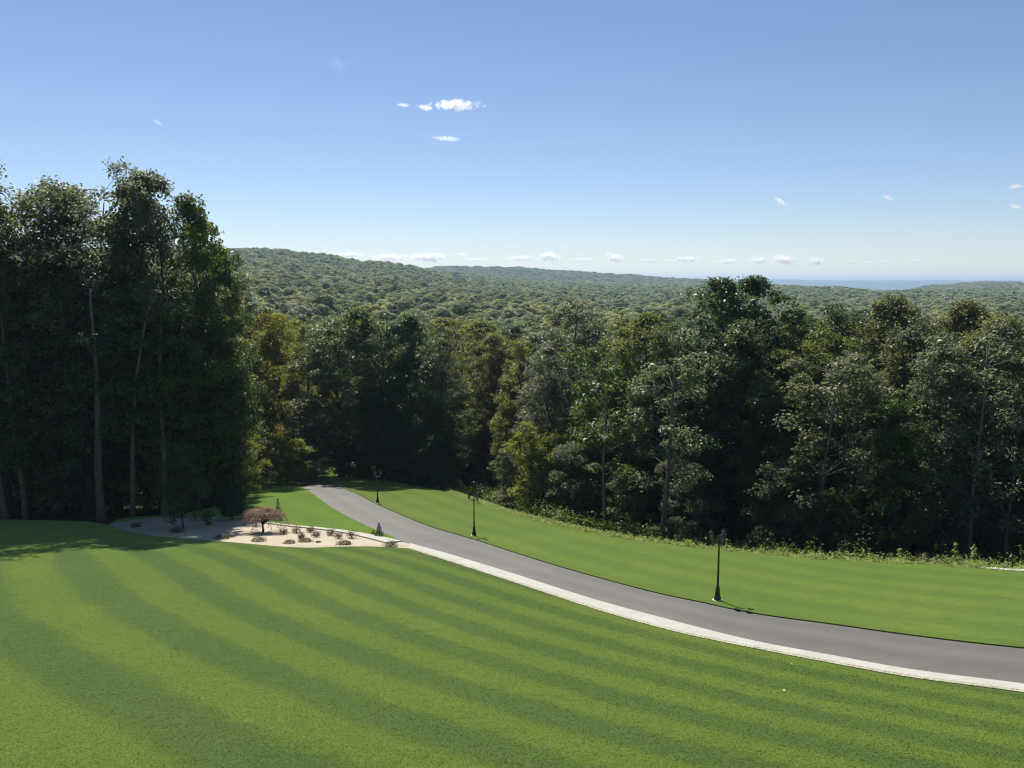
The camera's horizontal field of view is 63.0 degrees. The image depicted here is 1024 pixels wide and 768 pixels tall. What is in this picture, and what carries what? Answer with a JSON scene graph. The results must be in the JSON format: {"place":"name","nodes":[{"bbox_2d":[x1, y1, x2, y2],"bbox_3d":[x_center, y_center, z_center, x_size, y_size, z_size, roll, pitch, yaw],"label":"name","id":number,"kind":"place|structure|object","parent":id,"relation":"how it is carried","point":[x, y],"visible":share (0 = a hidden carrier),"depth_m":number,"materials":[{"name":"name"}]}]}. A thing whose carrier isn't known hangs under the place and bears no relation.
{"place":"outdoors","nodes":[
{"label":"outdoors","id":0,"kind":"place"},
{"bbox_2d":[112,466,397,539],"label":"lawn","id":1,"kind":"structure","parent":0,"point":[297,502],"depth_m":74.63,"materials":[{"name":"green plant"}]},
{"bbox_2d":[110,515,410,547],"bbox_3d":[-19.053,10.818,59.677,30.712,3.038,9.362,5,9,34],"label":"gravel bed","id":2,"kind":"object","parent":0,"point":[236,530],"visible":0.8,"depth_m":59.71,"materials":[{"name":"beige gravel"}]},
{"bbox_2d":[151,441,215,527],"bbox_3d":[-24.170,7.763,61.825,4.364,7.198,4.220,0,7,0],"label":"young tree","id":3,"kind":"object","parent":2,"relation":"on","point":[179,483],"visible":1,"depth_m":61.55,"materials":[{"name":"green plant"}]},
{"bbox_2d":[216,477,246,519],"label":"cone evergreen","id":4,"kind":"object","parent":2,"relation":"on","point":[232,487],"visible":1,"depth_m":66.62,"materials":[{"name":"green plant"}]},
{"bbox_2d":[239,505,291,534],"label":"weeping maple","id":5,"kind":"object","parent":2,"relation":"on","point":[260,515],"visible":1,"depth_m":59.20,"materials":[{"name":"brown plant"}]},
{"bbox_2d":[266,522,400,542],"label":"kerb","id":6,"kind":"structure","parent":2,"relation":"on","point":[382,539],"depth_m":58.58,"materials":[{"name":"concrete"}]},
{"bbox_2d":[0,519,1023,767],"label":"lawn","id":7,"kind":"structure","parent":0,"point":[40,541],"depth_m":26.26,"materials":[{"name":"green plant"}]},
{"bbox_2d":[0,279,1023,566],"bbox_3d":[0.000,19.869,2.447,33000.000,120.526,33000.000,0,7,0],"label":"ground","id":8,"kind":"structure","parent":0,"point":[320,459],"depth_m":123.69,"materials":[{"name":"green plant"}]},
{"bbox_2d":[0,307,36,519],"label":"forest tree","id":9,"kind":"object","parent":8,"relation":"on","point":[5,415],"visible":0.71,"depth_m":66.42,"materials":[{"name":"green plant"}]},
{"bbox_2d":[0,297,60,519],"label":"forest tree","id":10,"kind":"object","parent":8,"relation":"on","point":[9,396],"visible":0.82,"depth_m":66.12,"materials":[{"name":"green plant"}]},
{"bbox_2d":[0,285,67,515],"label":"forest tree","id":11,"kind":"object","parent":8,"relation":"on","point":[16,483],"visible":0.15,"depth_m":69.71,"materials":[{"name":"green plant"}]},
{"bbox_2d":[0,431,67,512],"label":"tree","id":12,"kind":"object","parent":8,"relation":"on","point":[31,502],"visible":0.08,"depth_m":72.72,"materials":[{"name":"green plant"}]},
{"bbox_2d":[0,198,80,517],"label":"forest tree","id":13,"kind":"object","parent":8,"relation":"on","point":[6,486],"visible":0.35,"depth_m":67.80,"materials":[{"name":"green plant"}]},
{"bbox_2d":[0,164,91,514],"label":"forest tree","id":14,"kind":"object","parent":8,"relation":"on","point":[6,259],"visible":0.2,"depth_m":69.07,"materials":[{"name":"green plant"}]},
{"bbox_2d":[14,423,103,510],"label":"tree","id":15,"kind":"object","parent":8,"relation":"on","point":[68,500],"visible":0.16,"depth_m":71.03,"materials":[{"name":"green plant"}]},
{"bbox_2d":[0,220,120,514],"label":"forest tree","id":16,"kind":"object","parent":8,"relation":"on","point":[52,437],"visible":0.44,"depth_m":67.81,"materials":[{"name":"green plant"}]},
{"bbox_2d":[47,437,105,511],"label":"tree","id":17,"kind":"object","parent":8,"relation":"on","point":[81,504],"visible":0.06,"depth_m":72.77,"materials":[{"name":"green plant"}]},
{"bbox_2d":[0,156,160,516],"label":"forest tree","id":18,"kind":"object","parent":8,"relation":"on","point":[63,193],"visible":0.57,"depth_m":67.25,"materials":[{"name":"green plant"}]},
{"bbox_2d":[49,298,136,501],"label":"forest tree","id":19,"kind":"object","parent":8,"relation":"on","point":[107,457],"visible":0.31,"depth_m":69.40,"materials":[{"name":"green plant"}]},
{"bbox_2d":[50,406,139,510],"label":"tree","id":20,"kind":"object","parent":8,"relation":"on","point":[108,493],"visible":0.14,"depth_m":73.55,"materials":[{"name":"green plant"}]},
{"bbox_2d":[33,169,162,512],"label":"forest tree","id":21,"kind":"object","parent":8,"relation":"on","point":[118,505],"visible":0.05,"depth_m":70.77,"materials":[{"name":"green plant"}]},
{"bbox_2d":[47,289,151,520],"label":"forest tree","id":22,"kind":"object","parent":8,"relation":"on","point":[72,428],"visible":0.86,"depth_m":66.13,"materials":[{"name":"green plant"}]},
{"bbox_2d":[81,271,189,511],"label":"forest tree","id":23,"kind":"object","parent":8,"relation":"on","point":[113,282],"visible":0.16,"depth_m":70.60,"materials":[{"name":"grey plant"}]},
{"bbox_2d":[81,275,191,517],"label":"forest tree","id":24,"kind":"object","parent":8,"relation":"on","point":[146,282],"visible":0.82,"depth_m":66.66,"materials":[{"name":"green plant"}]},
{"bbox_2d":[76,167,203,513],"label":"forest tree","id":25,"kind":"object","parent":8,"relation":"on","point":[148,184],"visible":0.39,"depth_m":68.26,"materials":[{"name":"green plant"}]},
{"bbox_2d":[113,414,190,513],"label":"tree","id":26,"kind":"object","parent":8,"relation":"on","point":[145,482],"visible":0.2,"depth_m":71.30,"materials":[{"name":"green plant"}]},
{"bbox_2d":[112,284,201,515],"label":"forest tree","id":27,"kind":"object","parent":8,"relation":"on","point":[187,422],"visible":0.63,"depth_m":67.97,"materials":[{"name":"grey plant"}]},
{"bbox_2d":[99,183,233,514],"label":"forest tree","id":28,"kind":"object","parent":8,"relation":"on","point":[202,307],"visible":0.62,"depth_m":69.08,"materials":[{"name":"green plant"}]},
{"bbox_2d":[166,326,226,509],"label":"forest tree","id":29,"kind":"object","parent":8,"relation":"on","point":[214,390],"visible":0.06,"depth_m":73.97,"materials":[{"name":"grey plant"}]},
{"bbox_2d":[147,206,259,507],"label":"forest tree","id":30,"kind":"object","parent":8,"relation":"on","point":[219,425],"visible":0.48,"depth_m":73.09,"materials":[{"name":"green plant"}]},
{"bbox_2d":[167,327,244,510],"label":"forest tree","id":31,"kind":"object","parent":8,"relation":"on","point":[224,453],"visible":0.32,"depth_m":72.41,"materials":[{"name":"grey plant"}]},
{"bbox_2d":[184,434,245,509],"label":"tree","id":32,"kind":"object","parent":8,"relation":"on","point":[216,489],"visible":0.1,"depth_m":76.69,"materials":[{"name":"green plant"}]},
{"bbox_2d":[186,243,271,504],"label":"forest tree","id":33,"kind":"object","parent":8,"relation":"on","point":[227,265],"visible":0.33,"depth_m":76.55,"materials":[{"name":"green plant"}]},
{"bbox_2d":[212,446,257,505],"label":"tree","id":34,"kind":"object","parent":8,"relation":"on","point":[243,483],"visible":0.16,"depth_m":79.75,"materials":[{"name":"green plant"}]},
{"bbox_2d":[214,300,264,485],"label":"forest tree","id":35,"kind":"object","parent":8,"relation":"on","point":[261,410],"visible":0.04,"depth_m":80.73,"materials":[{"name":"green plant"}]},
{"bbox_2d":[231,427,262,494],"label":"tree","id":36,"kind":"object","parent":8,"relation":"on","point":[250,473],"visible":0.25,"depth_m":83.55,"materials":[{"name":"green plant"}]},
{"bbox_2d":[218,326,285,440],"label":"valley tree","id":37,"kind":"object","parent":8,"relation":"on","point":[265,402],"visible":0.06,"depth_m":121.62,"materials":[{"name":"green plant"}]},
{"bbox_2d":[239,431,273,492],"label":"tree","id":38,"kind":"object","parent":8,"relation":"on","point":[261,461],"visible":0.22,"depth_m":88.28,"materials":[{"name":"green plant"}]},
{"bbox_2d":[215,289,298,471],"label":"forest tree","id":39,"kind":"object","parent":8,"relation":"on","point":[270,351],"visible":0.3,"depth_m":105.07,"materials":[{"name":"green plant"}]},
{"bbox_2d":[240,415,273,488],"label":"tree","id":40,"kind":"object","parent":8,"relation":"on","point":[256,461],"visible":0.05,"depth_m":94.94,"materials":[{"name":"green plant"}]},
{"bbox_2d":[254,332,296,461],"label":"forest tree","id":41,"kind":"object","parent":8,"relation":"on","point":[276,385],"visible":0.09,"depth_m":127.12,"materials":[{"name":"green plant"}]},
{"bbox_2d":[252,312,313,443],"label":"forest tree","id":42,"kind":"object","parent":8,"relation":"on","point":[288,337],"visible":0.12,"depth_m":127.53,"materials":[{"name":"green plant"}]},
{"bbox_2d":[261,436,316,485],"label":"tree","id":43,"kind":"object","parent":8,"relation":"on","point":[285,466],"visible":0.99,"depth_m":102.21,"materials":[{"name":"green plant"}]},
{"bbox_2d":[272,323,341,473],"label":"forest tree","id":44,"kind":"object","parent":8,"relation":"on","point":[291,377],"visible":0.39,"depth_m":117.78,"materials":[{"name":"green plant"}]},
{"bbox_2d":[280,317,382,476],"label":"forest tree","id":45,"kind":"object","parent":8,"relation":"on","point":[314,428],"visible":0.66,"depth_m":111.85,"materials":[{"name":"green plant"}]},
{"bbox_2d":[322,416,373,476],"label":"tree","id":46,"kind":"object","parent":8,"relation":"on","point":[347,469],"visible":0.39,"depth_m":114.61,"materials":[{"name":"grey plant"}]},
{"bbox_2d":[324,305,431,478],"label":"forest tree","id":47,"kind":"object","parent":8,"relation":"on","point":[363,348],"visible":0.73,"depth_m":106.51,"materials":[{"name":"green plant"}]},
{"bbox_2d":[366,312,451,484],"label":"forest tree","id":48,"kind":"object","parent":8,"relation":"on","point":[411,322],"visible":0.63,"depth_m":106.89,"materials":[{"name":"green plant"}]},
{"bbox_2d":[409,397,443,487],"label":"forest tree","id":49,"kind":"object","parent":8,"relation":"on","point":[426,401],"visible":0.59,"depth_m":102.09,"materials":[{"name":"green plant"}]},
{"bbox_2d":[415,424,467,492],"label":"tree","id":50,"kind":"object","parent":8,"relation":"on","point":[442,463],"visible":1,"depth_m":99.17,"materials":[{"name":"green plant"}]},
{"bbox_2d":[402,331,484,488],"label":"forest tree","id":51,"kind":"object","parent":8,"relation":"on","point":[452,398],"visible":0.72,"depth_m":102.57,"materials":[{"name":"green plant"}]},
{"bbox_2d":[425,316,469,379],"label":"valley tree","id":52,"kind":"object","parent":8,"relation":"on","point":[439,324],"visible":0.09,"depth_m":144.97,"materials":[{"name":"green plant"}]},
{"bbox_2d":[420,319,508,486],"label":"forest tree","id":53,"kind":"object","parent":8,"relation":"on","point":[480,327],"visible":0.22,"depth_m":120.55,"materials":[{"name":"green plant"}]},
{"bbox_2d":[451,332,526,488],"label":"forest tree","id":54,"kind":"object","parent":8,"relation":"on","point":[494,343],"visible":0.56,"depth_m":111.97,"materials":[{"name":"green plant"}]},
{"bbox_2d":[456,323,530,417],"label":"valley tree","id":55,"kind":"object","parent":8,"relation":"on","point":[510,330],"visible":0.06,"depth_m":145.27,"materials":[{"name":"green plant"}]},
{"bbox_2d":[456,336,533,491],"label":"valley tree","id":56,"kind":"object","parent":8,"relation":"on","point":[479,478],"visible":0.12,"depth_m":118.34,"materials":[{"name":"green plant"}]},
{"bbox_2d":[486,448,534,505],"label":"tree","id":57,"kind":"object","parent":8,"relation":"on","point":[505,470],"visible":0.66,"depth_m":85.09,"materials":[{"name":"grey plant"}]},
{"bbox_2d":[0,479,1023,567],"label":"undergrowth","id":58,"kind":"object","parent":8,"relation":"on","point":[578,517],"visible":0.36,"depth_m":67.00,"materials":[{"name":"green plant"}]},
{"bbox_2d":[2,260,1023,360],"bbox_3d":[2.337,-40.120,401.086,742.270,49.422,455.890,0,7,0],"label":"valley forest","id":59,"kind":"object","parent":8,"relation":"on","point":[292,297],"visible":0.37,"depth_m":350.39,"materials":[{"name":"green plant"}]},
{"bbox_2d":[10,245,1023,311],"bbox_3d":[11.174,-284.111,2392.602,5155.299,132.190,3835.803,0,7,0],"label":"hill forest","id":60,"kind":"object","parent":8,"relation":"on","point":[633,289],"visible":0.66,"depth_m":992.87,"materials":[{"name":"green plant"}]},
{"bbox_2d":[488,338,547,496],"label":"forest tree","id":61,"kind":"object","parent":8,"relation":"on","point":[520,351],"visible":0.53,"depth_m":102.07,"materials":[{"name":"green plant"}]},
{"bbox_2d":[486,331,561,498],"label":"valley tree","id":62,"kind":"object","parent":8,"relation":"on","point":[532,338],"visible":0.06,"depth_m":124.14,"materials":[{"name":"green plant"}]},
{"bbox_2d":[499,421,573,513],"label":"tree","id":63,"kind":"object","parent":8,"relation":"on","point":[538,479],"visible":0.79,"depth_m":81.65,"materials":[{"name":"green plant"}]},
{"bbox_2d":[512,346,588,500],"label":"forest tree","id":64,"kind":"object","parent":8,"relation":"on","point":[549,353],"visible":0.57,"depth_m":86.01,"materials":[{"name":"green plant"}]},
{"bbox_2d":[511,298,626,512],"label":"forest tree","id":65,"kind":"object","parent":8,"relation":"on","point":[565,311],"visible":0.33,"depth_m":91.83,"materials":[{"name":"green plant"}]},
{"bbox_2d":[544,441,602,521],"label":"tree","id":66,"kind":"object","parent":8,"relation":"on","point":[570,460],"visible":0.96,"depth_m":77.20,"materials":[{"name":"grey plant"}]},
{"bbox_2d":[555,340,632,526],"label":"forest tree","id":67,"kind":"object","parent":8,"relation":"on","point":[596,453],"visible":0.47,"depth_m":80.16,"materials":[{"name":"green plant"}]},
{"bbox_2d":[560,343,649,530],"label":"forest tree","id":68,"kind":"object","parent":8,"relation":"on","point":[608,428],"visible":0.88,"depth_m":68.90,"materials":[{"name":"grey plant"}]},
{"bbox_2d":[586,326,661,531],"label":"forest tree","id":69,"kind":"object","parent":8,"relation":"on","point":[632,337],"visible":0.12,"depth_m":83.44,"materials":[{"name":"green plant"}]},
{"bbox_2d":[601,467,659,536],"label":"tree","id":70,"kind":"object","parent":8,"relation":"on","point":[640,504],"visible":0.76,"depth_m":71.40,"materials":[{"name":"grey plant"}]},
{"bbox_2d":[584,310,689,529],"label":"forest tree","id":71,"kind":"object","parent":8,"relation":"on","point":[644,325],"visible":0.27,"depth_m":79.34,"materials":[{"name":"green plant"}]},
{"bbox_2d":[606,373,673,529],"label":"forest tree","id":72,"kind":"object","parent":8,"relation":"on","point":[632,405],"visible":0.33,"depth_m":74.84,"materials":[{"name":"green plant"}]},
{"bbox_2d":[623,328,710,538],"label":"forest tree","id":73,"kind":"object","parent":8,"relation":"on","point":[661,343],"visible":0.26,"depth_m":73.76,"materials":[{"name":"green plant"}]},
{"bbox_2d":[621,329,722,541],"bbox_3d":[12.291,4.272,64.004,7.740,17.021,7.104,0,7,0],"label":"forest tree","id":74,"kind":"object","parent":8,"relation":"on","point":[692,377],"visible":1,"depth_m":63.82,"materials":[{"name":"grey plant"}]},
{"bbox_2d":[654,351,733,537],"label":"forest tree","id":75,"kind":"object","parent":8,"relation":"on","point":[679,394],"visible":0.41,"depth_m":68.94,"materials":[{"name":"green plant"}]},
{"bbox_2d":[658,462,729,544],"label":"tree","id":76,"kind":"object","parent":8,"relation":"on","point":[695,507],"visible":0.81,"depth_m":65.18,"materials":[{"name":"green plant"}]},
{"bbox_2d":[661,276,769,545],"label":"forest tree","id":77,"kind":"object","parent":8,"relation":"on","point":[726,285],"visible":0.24,"depth_m":72.76,"materials":[{"name":"green plant"}]},
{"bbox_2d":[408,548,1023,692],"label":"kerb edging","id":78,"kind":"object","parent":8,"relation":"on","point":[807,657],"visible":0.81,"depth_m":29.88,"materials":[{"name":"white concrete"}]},
{"bbox_2d":[445,488,1023,569],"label":"tall weeds","id":79,"kind":"object","parent":8,"relation":"on","point":[983,564],"visible":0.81,"depth_m":50.87,"materials":[{"name":"green plant"}]},
{"bbox_2d":[670,318,803,547],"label":"forest tree","id":80,"kind":"object","parent":8,"relation":"on","point":[741,334],"visible":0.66,"depth_m":67.50,"materials":[{"name":"green plant"}]},
{"bbox_2d":[706,274,820,549],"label":"forest tree","id":81,"kind":"object","parent":8,"relation":"on","point":[756,285],"visible":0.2,"depth_m":73.39,"materials":[{"name":"green plant"}]},
{"bbox_2d":[715,348,844,552],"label":"forest tree","id":82,"kind":"object","parent":8,"relation":"on","point":[779,357],"visible":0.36,"depth_m":67.93,"materials":[{"name":"green plant"}]},
{"bbox_2d":[733,369,828,554],"bbox_3d":[20.864,6.911,65.201,6.778,16.342,6.477,-1,7,-11],"label":"forest tree","id":83,"kind":"object","parent":8,"relation":"on","point":[782,449],"visible":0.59,"depth_m":64.51,"materials":[{"name":"green plant"}]},
{"bbox_2d":[740,458,826,554],"bbox_3d":[20.191,9.676,61.718,6.443,8.574,5.913,0,7,-2],"label":"tree","id":84,"kind":"object","parent":8,"relation":"on","point":[789,513],"visible":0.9,"depth_m":60.84,"materials":[{"name":"green plant"}]},
{"bbox_2d":[747,307,835,540],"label":"forest tree","id":85,"kind":"object","parent":8,"relation":"on","point":[801,337],"visible":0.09,"depth_m":74.93,"materials":[{"name":"green plant"}]},
{"bbox_2d":[766,325,879,551],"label":"forest tree","id":86,"kind":"object","parent":8,"relation":"on","point":[821,347],"visible":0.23,"depth_m":69.33,"materials":[{"name":"green plant"}]},
{"bbox_2d":[772,352,881,554],"bbox_3d":[22.522,5.807,60.349,7.539,16.185,8.100,0,7,0],"label":"forest tree","id":87,"kind":"object","parent":8,"relation":"on","point":[816,391],"visible":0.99,"depth_m":59.54,"materials":[{"name":"green plant"}]},
{"bbox_2d":[796,487,867,557],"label":"tree","id":88,"kind":"object","parent":8,"relation":"on","point":[851,519],"visible":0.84,"depth_m":59.39,"materials":[{"name":"green plant"}]},
{"bbox_2d":[798,349,904,557],"bbox_3d":[25.550,6.301,63.655,7.786,17.910,8.004,-3,8,-21],"label":"forest tree","id":89,"kind":"object","parent":8,"relation":"on","point":[867,399],"visible":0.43,"depth_m":62.38,"materials":[{"name":"green plant"}]},
{"bbox_2d":[816,302,926,556],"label":"forest tree","id":90,"kind":"object","parent":8,"relation":"on","point":[839,318],"visible":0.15,"depth_m":73.10,"materials":[{"name":"green plant"}]},
{"bbox_2d":[836,293,948,558],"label":"forest tree","id":91,"kind":"object","parent":8,"relation":"on","point":[895,306],"visible":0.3,"depth_m":70.74,"materials":[{"name":"green plant"}]},
{"bbox_2d":[855,388,946,561],"bbox_3d":[27.953,7.415,60.245,6.082,14.224,5.182,3,8,25],"label":"forest tree","id":92,"kind":"object","parent":8,"relation":"on","point":[894,538],"visible":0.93,"depth_m":59.57,"materials":[{"name":"green plant"}]},
{"bbox_2d":[854,317,986,560],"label":"forest tree","id":93,"kind":"object","parent":8,"relation":"on","point":[902,511],"visible":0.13,"depth_m":66.19,"materials":[{"name":"green plant"}]},
{"bbox_2d":[897,342,1001,564],"bbox_3d":[32.485,6.168,62.083,10.814,18.988,7.751,-6,9,-41],"label":"forest tree","id":94,"kind":"object","parent":8,"relation":"on","point":[934,395],"visible":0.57,"depth_m":59.86,"materials":[{"name":"green plant"}]},
{"bbox_2d":[900,297,1022,565],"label":"forest tree","id":95,"kind":"object","parent":8,"relation":"on","point":[962,316],"visible":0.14,"depth_m":71.16,"materials":[{"name":"green plant"}]},
{"bbox_2d":[918,333,1023,560],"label":"forest tree","id":96,"kind":"object","parent":8,"relation":"on","point":[936,477],"visible":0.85,"depth_m":57.91,"materials":[{"name":"green plant"}]},
{"bbox_2d":[921,315,1023,568],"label":"forest tree","id":97,"kind":"object","parent":8,"relation":"on","point":[969,348],"visible":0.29,"depth_m":62.20,"materials":[{"name":"green plant"}]},
{"bbox_2d":[932,477,1023,565],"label":"tree","id":98,"kind":"object","parent":8,"relation":"on","point":[1014,535],"visible":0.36,"depth_m":60.60,"materials":[{"name":"green plant"}]},
{"bbox_2d":[944,381,1023,560],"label":"forest tree","id":99,"kind":"object","parent":8,"relation":"on","point":[1013,422],"visible":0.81,"depth_m":57.98,"materials":[{"name":"green plant"}]},
{"bbox_2d":[956,322,1023,564],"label":"forest tree","id":100,"kind":"object","parent":8,"relation":"on","point":[1007,336],"visible":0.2,"depth_m":61.12,"materials":[{"name":"green plant"}]},
{"bbox_2d":[0,0,1023,279],"label":"sky","id":101,"kind":"structure","parent":0,"point":[692,139],"materials":[{"name":"blue"}]},
{"bbox_2d":[291,462,1023,682],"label":"driveway","id":102,"kind":"structure","parent":0,"point":[1001,663],"depth_m":34.21,"materials":[{"name":"grey asphalt"}]},
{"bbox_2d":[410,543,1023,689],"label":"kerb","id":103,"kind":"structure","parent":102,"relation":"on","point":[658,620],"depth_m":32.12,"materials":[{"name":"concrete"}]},
{"bbox_2d":[318,464,1023,647],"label":"lawn","id":104,"kind":"structure","parent":0,"point":[971,605],"depth_m":43.03,"materials":[{"name":"green plant"}]},
{"bbox_2d":[709,529,726,600],"bbox_3d":[9.272,8.139,37.330,0.760,3.337,0.839,-6,9,-40],"label":"lamp post","id":105,"kind":"object","parent":104,"relation":"on","point":[722,537],"visible":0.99,"depth_m":37.23,"materials":[{"name":"black metal"}]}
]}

